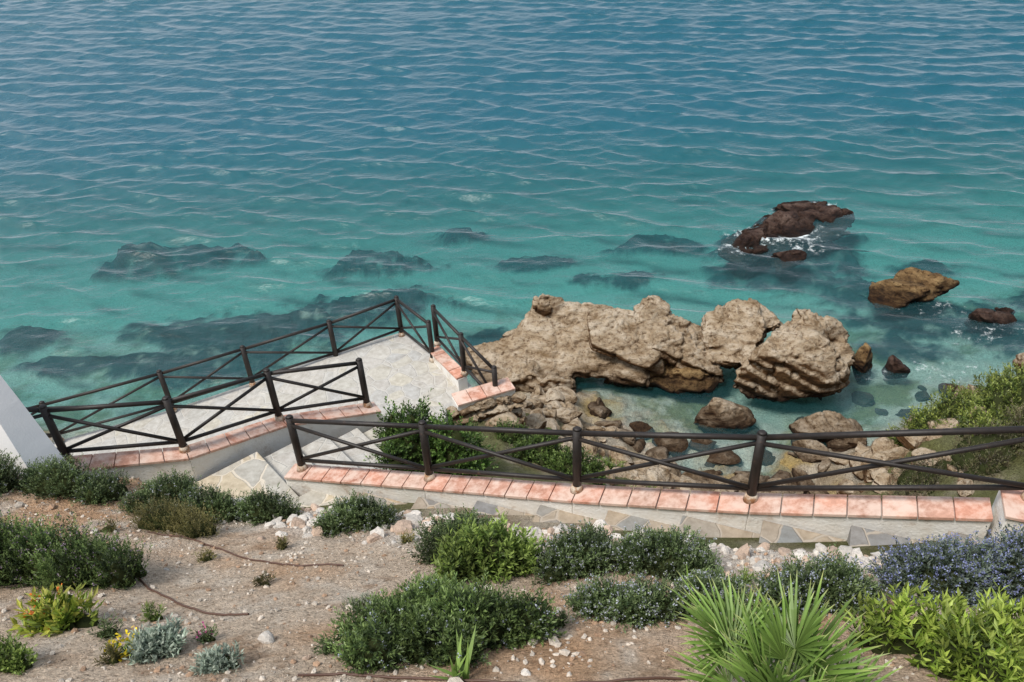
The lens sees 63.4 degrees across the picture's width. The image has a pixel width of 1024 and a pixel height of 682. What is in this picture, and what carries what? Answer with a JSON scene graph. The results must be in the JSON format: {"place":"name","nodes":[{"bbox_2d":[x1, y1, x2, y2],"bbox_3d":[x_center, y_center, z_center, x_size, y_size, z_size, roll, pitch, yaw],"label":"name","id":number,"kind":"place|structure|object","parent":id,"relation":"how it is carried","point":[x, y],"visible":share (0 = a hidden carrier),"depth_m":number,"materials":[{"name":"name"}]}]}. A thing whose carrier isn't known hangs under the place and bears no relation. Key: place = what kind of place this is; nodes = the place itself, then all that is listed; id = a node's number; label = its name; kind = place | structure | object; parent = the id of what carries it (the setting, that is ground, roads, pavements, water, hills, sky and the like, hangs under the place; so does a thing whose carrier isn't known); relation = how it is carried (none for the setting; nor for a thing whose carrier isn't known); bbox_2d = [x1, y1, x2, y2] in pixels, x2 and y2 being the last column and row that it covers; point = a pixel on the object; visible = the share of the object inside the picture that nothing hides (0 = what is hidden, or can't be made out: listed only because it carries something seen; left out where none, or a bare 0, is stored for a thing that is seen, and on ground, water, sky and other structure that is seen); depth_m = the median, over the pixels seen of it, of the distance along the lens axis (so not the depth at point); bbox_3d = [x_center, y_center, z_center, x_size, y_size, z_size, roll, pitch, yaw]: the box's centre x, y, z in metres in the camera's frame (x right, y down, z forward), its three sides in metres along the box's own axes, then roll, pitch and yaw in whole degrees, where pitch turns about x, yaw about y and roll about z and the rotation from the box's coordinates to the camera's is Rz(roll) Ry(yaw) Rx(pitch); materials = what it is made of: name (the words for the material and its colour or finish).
{"place":"outdoors","nodes":[
{"label":"outdoors","id":0,"kind":"place"},
{"bbox_2d":[0,93,1023,681],"bbox_3d":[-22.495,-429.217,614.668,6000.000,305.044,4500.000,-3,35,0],"label":"ground","id":1,"kind":"structure","parent":0,"point":[150,311],"depth_m":27.74,"materials":[{"name":"teal liquid"}]},
{"bbox_2d":[0,631,37,674],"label":"shrub","id":2,"kind":"object","parent":1,"relation":"on","point":[13,659],"visible":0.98,"depth_m":5.16,"materials":[{"name":"green plant"}]},
{"bbox_2d":[0,375,68,478],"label":"buttress","id":3,"kind":"structure","parent":1,"relation":"on","point":[24,435],"depth_m":9.89,"materials":[{"name":"white paint"}]},
{"bbox_2d":[8,582,104,636],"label":"succulent plant","id":4,"kind":"object","parent":1,"relation":"on","point":[60,613],"visible":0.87,"depth_m":5.92,"materials":[{"name":"green plant"}]},
{"bbox_2d":[0,448,133,506],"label":"rosemary bush","id":5,"kind":"object","parent":1,"relation":"on","point":[55,479],"visible":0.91,"depth_m":9.45,"materials":[{"name":"green plant"}]},
{"bbox_2d":[0,501,152,594],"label":"rosemary bush","id":6,"kind":"object","parent":1,"relation":"on","point":[39,557],"visible":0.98,"depth_m":6.95,"materials":[{"name":"green plant"}]},
{"bbox_2d":[87,611,123,641],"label":"weed tuft","id":7,"kind":"object","parent":1,"relation":"on","point":[109,632],"visible":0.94,"depth_m":5.73,"materials":[{"name":"green plant"}]},
{"bbox_2d":[94,517,119,533],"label":"weed tuft","id":8,"kind":"object","parent":1,"relation":"on","point":[111,527],"visible":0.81,"depth_m":8.57,"materials":[{"name":"green plant"}]},
{"bbox_2d":[92,639,127,666],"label":"weed tuft","id":9,"kind":"object","parent":1,"relation":"on","point":[114,658],"visible":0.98,"depth_m":5.27,"materials":[{"name":"green plant"}]},
{"bbox_2d":[103,626,139,661],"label":"yellow flower plant","id":10,"kind":"object","parent":1,"relation":"on","point":[117,645],"visible":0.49,"depth_m":5.39,"materials":[{"name":"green plant"}]},
{"bbox_2d":[139,599,166,621],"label":"weed tuft","id":11,"kind":"object","parent":1,"relation":"on","point":[155,616],"visible":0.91,"depth_m":6.12,"materials":[{"name":"green plant"}]},
{"bbox_2d":[118,613,189,664],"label":"santolina plant","id":12,"kind":"object","parent":1,"relation":"on","point":[153,643],"visible":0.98,"depth_m":5.38,"materials":[{"name":"grey plant"}]},
{"bbox_2d":[121,490,225,540],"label":"heather bush","id":13,"kind":"object","parent":1,"relation":"on","point":[192,524],"visible":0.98,"depth_m":8.73,"materials":[{"name":"green plant"}]},
{"bbox_2d":[53,357,326,455],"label":"sea walkway","id":14,"kind":"structure","parent":1,"relation":"on","point":[189,420],"depth_m":15.93,"materials":[{"name":"grey stone"}]},
{"bbox_2d":[30,295,433,439],"bbox_3d":[-6.179,0.718,16.187,9.348,1.580,1.231,-10,36,-9],"label":"walkway fence","id":15,"kind":"object","parent":14,"relation":"on","point":[161,377],"visible":0.71,"depth_m":16.25,"materials":[{"name":"brown paint"}]},
{"bbox_2d":[137,577,248,615],"bbox_3d":[-2.714,2.073,6.710,1.758,0.657,0.155,19,41,28],"label":"irrigation hose","id":16,"kind":"object","parent":1,"relation":"on","point":[182,605],"visible":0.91,"depth_m":6.40,"materials":[{"name":"brown plastic"}]},
{"bbox_2d":[185,621,217,644],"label":"pink flower plant","id":17,"kind":"object","parent":1,"relation":"on","point":[205,637],"visible":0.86,"depth_m":5.64,"materials":[{"name":"green plant"}]},
{"bbox_2d":[193,547,217,562],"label":"weed tuft","id":18,"kind":"object","parent":1,"relation":"on","point":[204,557],"visible":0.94,"depth_m":7.86,"materials":[{"name":"green plant"}]},
{"bbox_2d":[114,465,304,526],"bbox_3d":[-3.371,1.877,9.470,2.185,0.711,0.960,4,36,9],"label":"rosemary bush","id":19,"kind":"object","parent":1,"relation":"on","point":[257,508],"visible":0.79,"depth_m":9.34,"materials":[{"name":"green plant"}]},
{"bbox_2d":[188,640,244,675],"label":"santolina plant","id":20,"kind":"object","parent":1,"relation":"on","point":[209,660],"visible":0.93,"depth_m":5.12,"materials":[{"name":"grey plant"}]},
{"bbox_2d":[82,413,382,481],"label":"terrace wall","id":21,"kind":"structure","parent":1,"relation":"on","point":[263,446],"depth_m":11.80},
{"bbox_2d":[71,402,380,469],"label":"terracotta tiles","id":22,"kind":"object","parent":21,"relation":"on","point":[173,454],"visible":0.74,"depth_m":11.54,"materials":[{"name":"orange tile"}]},
{"bbox_2d":[26,357,371,462],"bbox_3d":[-4.775,1.106,11.477,5.746,2.100,1.027,-15,37,-16],"label":"terrace fence","id":23,"kind":"object","parent":22,"relation":"on","point":[168,406],"visible":0.94,"depth_m":11.24,"materials":[{"name":"brown paint"}]},
{"bbox_2d":[147,531,343,566],"bbox_3d":[-2.663,2.013,7.993,2.554,0.660,0.177,14,39,22],"label":"irrigation hose","id":24,"kind":"object","parent":1,"relation":"on","point":[245,557],"visible":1,"depth_m":7.80,"materials":[{"name":"brown plastic"}]},
{"bbox_2d":[252,569,275,586],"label":"weed tuft","id":25,"kind":"object","parent":1,"relation":"on","point":[259,581],"visible":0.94,"depth_m":7.01,"materials":[{"name":"green plant"}]},
{"bbox_2d":[194,452,342,507],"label":"landing paving","id":26,"kind":"structure","parent":1,"relation":"on","point":[255,470],"depth_m":11.35,"materials":[{"name":"beige stone"}]},
{"bbox_2d":[275,534,288,550],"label":"weed tuft","id":27,"kind":"object","parent":1,"relation":"on","point":[281,545],"visible":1,"depth_m":8.08,"materials":[{"name":"green plant"}]},
{"bbox_2d":[311,631,341,655],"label":"weed tuft","id":28,"kind":"object","parent":1,"relation":"on","point":[324,647],"visible":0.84,"depth_m":5.40,"materials":[{"name":"green plant"}]},
{"bbox_2d":[263,406,448,496],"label":"terrace steps","id":29,"kind":"structure","parent":1,"relation":"on","point":[281,462],"depth_m":12.32,"materials":[{"name":"beige stone"}]},
{"bbox_2d":[309,488,403,538],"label":"rosemary bush","id":30,"kind":"object","parent":1,"relation":"on","point":[352,513],"visible":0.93,"depth_m":8.56,"materials":[{"name":"green plant"}]},
{"bbox_2d":[339,590,383,611],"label":"grey groundcover","id":31,"kind":"object","parent":1,"relation":"on","point":[362,595],"visible":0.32,"depth_m":6.28,"materials":[{"name":"green plant"}]},
{"bbox_2d":[291,333,471,417],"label":"sea platform","id":32,"kind":"structure","parent":1,"relation":"on","point":[397,369],"depth_m":16.21,"materials":[{"name":"grey stone"}]},
{"bbox_2d":[397,529,415,544],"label":"weed tuft","id":33,"kind":"object","parent":1,"relation":"on","point":[404,540],"visible":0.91,"depth_m":7.96,"materials":[{"name":"green plant"}]},
{"bbox_2d":[363,388,499,475],"bbox_3d":[-1.245,1.519,12.475,2.087,1.602,1.686,-3,35,0],"label":"coastal shrub","id":34,"kind":"object","parent":1,"relation":"on","point":[408,448],"visible":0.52,"depth_m":12.34,"materials":[{"name":"green plant"}]},
{"bbox_2d":[323,567,566,674],"bbox_3d":[-0.436,1.859,5.561,1.611,0.997,1.189,-3,35,0],"label":"rosemary bush","id":35,"kind":"object","parent":1,"relation":"on","point":[425,620],"visible":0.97,"depth_m":5.30,"materials":[{"name":"green plant"}]},
{"bbox_2d":[429,354,467,390],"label":"platform side wall","id":36,"kind":"structure","parent":1,"relation":"on","point":[460,384],"depth_m":15.83,"materials":[{"name":"white paint"}]},
{"bbox_2d":[431,346,462,379],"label":"terracotta tiles","id":37,"kind":"object","parent":36,"relation":"on","point":[445,360],"visible":0.99,"depth_m":16.09,"materials":[{"name":"orange tile"}]},
{"bbox_2d":[431,304,497,386],"bbox_3d":[-0.991,0.257,15.771,0.347,1.370,2.169,-25,41,-28],"label":"platform side fence","id":38,"kind":"object","parent":36,"relation":"on","point":[461,360],"visible":0.84,"depth_m":15.52,"materials":[{"name":"brown paint"}]},
{"bbox_2d":[428,625,475,679],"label":"agave plant","id":39,"kind":"object","parent":1,"relation":"on","point":[460,666],"visible":0.86,"depth_m":4.88,"materials":[{"name":"green plant"}]},
{"bbox_2d":[401,503,508,566],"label":"rosemary bush","id":40,"kind":"object","parent":1,"relation":"on","point":[426,549],"visible":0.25,"depth_m":7.40,"materials":[{"name":"green plant"}]},
{"bbox_2d":[447,392,527,427],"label":"rubble retaining wall","id":41,"kind":"structure","parent":1,"relation":"on","point":[490,407],"depth_m":15.08,"materials":[{"name":"stone"}]},
{"bbox_2d":[452,390,514,410],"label":"stair end wall","id":42,"kind":"structure","parent":41,"relation":"on","point":[510,393],"depth_m":15.08,"materials":[{"name":"white paint"}]},
{"bbox_2d":[452,377,514,406],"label":"terracotta tiles","id":43,"kind":"object","parent":42,"relation":"on","point":[476,393],"visible":0.89,"depth_m":15.10,"materials":[{"name":"orange tile"}]},
{"bbox_2d":[427,508,551,584],"bbox_3d":[-0.156,1.731,6.871,1.086,0.744,0.885,-3,35,0],"label":"pittosporum shrub","id":44,"kind":"object","parent":1,"relation":"on","point":[473,552],"visible":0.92,"depth_m":6.77,"materials":[{"name":"green plant"}]},
{"bbox_2d":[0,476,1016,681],"bbox_3d":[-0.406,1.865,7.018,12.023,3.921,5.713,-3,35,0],"label":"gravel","id":45,"kind":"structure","parent":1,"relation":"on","point":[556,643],"depth_m":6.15,"materials":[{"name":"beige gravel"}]},
{"bbox_2d":[298,672,727,681],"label":"irrigation hose","id":46,"kind":"object","parent":1,"relation":"on","point":[476,680],"visible":0.81,"depth_m":4.87,"materials":[{"name":"brown plastic"}]},
{"bbox_2d":[90,503,979,675],"bbox_3d":[0.295,1.895,7.306,10.088,3.230,4.537,-3,35,0],"label":"rubble edging","id":47,"kind":"object","parent":1,"relation":"on","point":[407,522],"visible":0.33,"depth_m":7.84,"materials":[{"name":"stone"}]},
{"bbox_2d":[489,417,610,484],"bbox_3d":[0.575,2.009,14.402,2.313,0.911,1.148,14,39,22],"label":"coastal shrub","id":48,"kind":"object","parent":1,"relation":"on","point":[554,457],"visible":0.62,"depth_m":14.26,"materials":[{"name":"green plant"}]},
{"bbox_2d":[544,608,570,629],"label":"weed tuft","id":49,"kind":"object","parent":1,"relation":"on","point":[563,615],"visible":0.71,"depth_m":5.67,"materials":[{"name":"green plant"}]},
{"bbox_2d":[459,293,675,392],"bbox_3d":[1.335,0.202,20.745,5.467,2.128,2.778,-3,35,0],"label":"rock arch","id":50,"kind":"object","parent":1,"relation":"on","point":[548,342],"visible":0.84,"depth_m":20.50,"materials":[{"name":"stone"}]},
{"bbox_2d":[531,517,620,586],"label":"rosemary bush","id":51,"kind":"object","parent":1,"relation":"on","point":[580,553],"visible":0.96,"depth_m":6.74,"materials":[{"name":"green plant"}]},
{"bbox_2d":[601,456,655,487],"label":"scrub","id":52,"kind":"object","parent":1,"relation":"on","point":[610,466],"visible":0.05,"depth_m":16.62,"materials":[{"name":"green plant"}]},
{"bbox_2d":[286,479,990,540],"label":"garden wall","id":53,"kind":"structure","parent":1,"relation":"on","point":[840,527],"depth_m":8.82,"materials":[{"name":"white paint"}]},
{"bbox_2d":[284,463,992,521],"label":"terracotta tiles","id":54,"kind":"object","parent":53,"relation":"on","point":[925,507],"visible":0.94,"depth_m":8.92,"materials":[{"name":"orange tile"}]},
{"bbox_2d":[285,414,1023,504],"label":"garden fence","id":55,"kind":"object","parent":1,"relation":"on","point":[759,443],"visible":1,"depth_m":8.64,"materials":[{"name":"brown paint"}]},
{"bbox_2d":[560,565,761,632],"bbox_3d":[1.055,1.825,5.818,1.457,0.577,0.637,-3,35,0],"label":"rosemary bush","id":56,"kind":"object","parent":1,"relation":"on","point":[638,602],"visible":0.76,"depth_m":5.75,"materials":[{"name":"green plant"}]},
{"bbox_2d":[604,360,718,398],"bbox_3d":[3.684,0.856,20.579,2.784,1.015,1.239,-3,35,0],"label":"cave rock","id":57,"kind":"object","parent":1,"relation":"on","point":[687,383],"visible":0.52,"depth_m":20.26,"materials":[{"name":"brown stone"}]},
{"bbox_2d":[600,521,723,584],"bbox_3d":[1.219,1.781,6.746,1.034,0.633,0.855,-3,35,0],"label":"rosemary bush","id":58,"kind":"object","parent":1,"relation":"on","point":[652,552],"visible":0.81,"depth_m":6.66,"materials":[{"name":"green plant"}]},
{"bbox_2d":[361,492,992,546],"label":"stone path","id":59,"kind":"structure","parent":1,"relation":"on","point":[771,532],"depth_m":8.70,"materials":[{"name":"beige stone"}]},
{"bbox_2d":[633,295,724,382],"bbox_3d":[4.099,-0.067,20.944,2.150,1.831,2.352,-3,35,0],"label":"rock outcrop","id":60,"kind":"object","parent":1,"relation":"on","point":[683,346],"visible":0.79,"depth_m":20.33,"materials":[{"name":"stone"}]},
{"bbox_2d":[693,397,755,433],"bbox_3d":[4.966,1.746,19.416,1.450,0.964,0.716,-3,35,0],"label":"shore rock","id":61,"kind":"object","parent":1,"relation":"on","point":[719,415],"visible":0.93,"depth_m":19.23,"materials":[{"name":"stone"}]},
{"bbox_2d":[484,375,999,498],"bbox_3d":[6.389,1.970,17.068,14.550,3.973,6.836,-3,35,0],"label":"shore rubble","id":62,"kind":"object","parent":1,"relation":"on","point":[561,400],"visible":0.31,"depth_m":17.66,"materials":[{"name":"stone"}]},
{"bbox_2d":[701,298,782,368],"bbox_3d":[5.518,-0.092,20.723,2.122,1.642,1.686,-31,44,-33],"label":"boulder","id":63,"kind":"object","parent":1,"relation":"on","point":[735,332],"visible":0.86,"depth_m":20.43,"materials":[{"name":"stone"}]},
{"bbox_2d":[732,566,762,584],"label":"weed tuft","id":64,"kind":"object","parent":1,"relation":"on","point":[745,576],"visible":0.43,"depth_m":6.38,"materials":[{"name":"green plant"}]},
{"bbox_2d":[664,569,903,681],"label":"fan palm","id":65,"kind":"object","parent":1,"relation":"on","point":[746,643],"visible":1,"depth_m":4.35,"materials":[{"name":"green plant"}]},
{"bbox_2d":[733,308,854,401],"bbox_3d":[6.829,0.418,20.024,2.703,2.086,2.033,8,37,15],"label":"boulder","id":66,"kind":"object","parent":1,"relation":"on","point":[804,353],"visible":1,"depth_m":19.36,"materials":[{"name":"stone"}]},
{"bbox_2d":[745,541,892,619],"bbox_3d":[2.145,1.758,5.795,1.048,0.644,0.761,-3,35,0],"label":"rosemary bush","id":67,"kind":"object","parent":1,"relation":"on","point":[844,580],"visible":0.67,"depth_m":5.69,"materials":[{"name":"green plant"}]},
{"bbox_2d":[789,410,867,448],"bbox_3d":[7.142,2.148,18.763,1.692,0.867,0.862,4,36,9],"label":"shore rock","id":68,"kind":"object","parent":1,"relation":"on","point":[826,421],"visible":0.56,"depth_m":18.65,"materials":[{"name":"stone"}]},
{"bbox_2d":[852,342,872,382],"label":"sea rock","id":69,"kind":"object","parent":1,"relation":"on","point":[862,365],"visible":0.93,"depth_m":20.64,"materials":[{"name":"brown stone"}]},
{"bbox_2d":[840,578,1023,681],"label":"euphorbia shrub","id":70,"kind":"object","parent":1,"relation":"on","point":[952,643],"visible":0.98,"depth_m":4.71,"materials":[{"name":"green plant"}]},
{"bbox_2d":[859,519,1023,610],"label":"flowering rosemary bush","id":71,"kind":"object","parent":1,"relation":"on","point":[968,570],"visible":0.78,"depth_m":5.79,"materials":[{"name":"purple plant"}]},
{"bbox_2d":[881,394,1023,500],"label":"dry brush","id":72,"kind":"object","parent":1,"relation":"on","point":[987,462],"visible":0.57,"depth_m":14.40,"materials":[{"name":"green plant"}]},
{"bbox_2d":[885,362,1023,446],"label":"coastal shrub","id":73,"kind":"object","parent":1,"relation":"on","point":[994,393],"visible":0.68,"depth_m":16.09,"materials":[{"name":"green plant"}]},
{"bbox_2d":[986,490,1023,543],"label":"wall","id":74,"kind":"structure","parent":1,"relation":"on","point":[1008,506],"depth_m":7.47,"materials":[{"name":"white paint"}]},
{"bbox_2d":[1012,352,1023,373],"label":"shore rock","id":75,"kind":"object","parent":1,"relation":"on","point":[1019,359],"visible":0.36,"depth_m":19.60,"materials":[{"name":"stone"}]},
{"bbox_2d":[0,0,1023,376],"bbox_3d":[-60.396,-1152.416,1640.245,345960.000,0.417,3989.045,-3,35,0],"label":"sea","id":76,"kind":"structure","parent":0,"point":[110,70],"depth_m":42.33,"materials":[{"name":"liquid"}]},
{"bbox_2d":[717,200,854,265],"bbox_3d":[8.917,-3.501,26.856,5.237,0.860,2.646,-29,43,-31],"label":"awash reef","id":77,"kind":"object","parent":76,"relation":"in","point":[823,221],"visible":0.99,"depth_m":26.70},
{"bbox_2d":[766,249,806,272],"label":"sea rock","id":78,"kind":"object","parent":76,"relation":"in","point":[782,262],"visible":1,"depth_m":25.25,"materials":[{"name":"brown stone"}]},
{"bbox_2d":[881,355,910,378],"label":"sea rock","id":79,"kind":"object","parent":76,"relation":"in","point":[894,367],"visible":1,"depth_m":20.63,"materials":[{"name":"brown stone"}]},
{"bbox_2d":[868,267,959,311],"bbox_3d":[11.285,-1.486,23.374,2.583,0.827,1.307,-17,38,-18],"label":"sea rock","id":80,"kind":"object","parent":76,"relation":"in","point":[905,287],"visible":1,"depth_m":23.13,"materials":[{"name":"brown stone"}]},
{"bbox_2d":[964,307,1016,330],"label":"sea rock","id":81,"kind":"object","parent":76,"relation":"in","point":[996,318],"visible":1,"depth_m":22.20,"materials":[{"name":"brown stone"}]}
]}

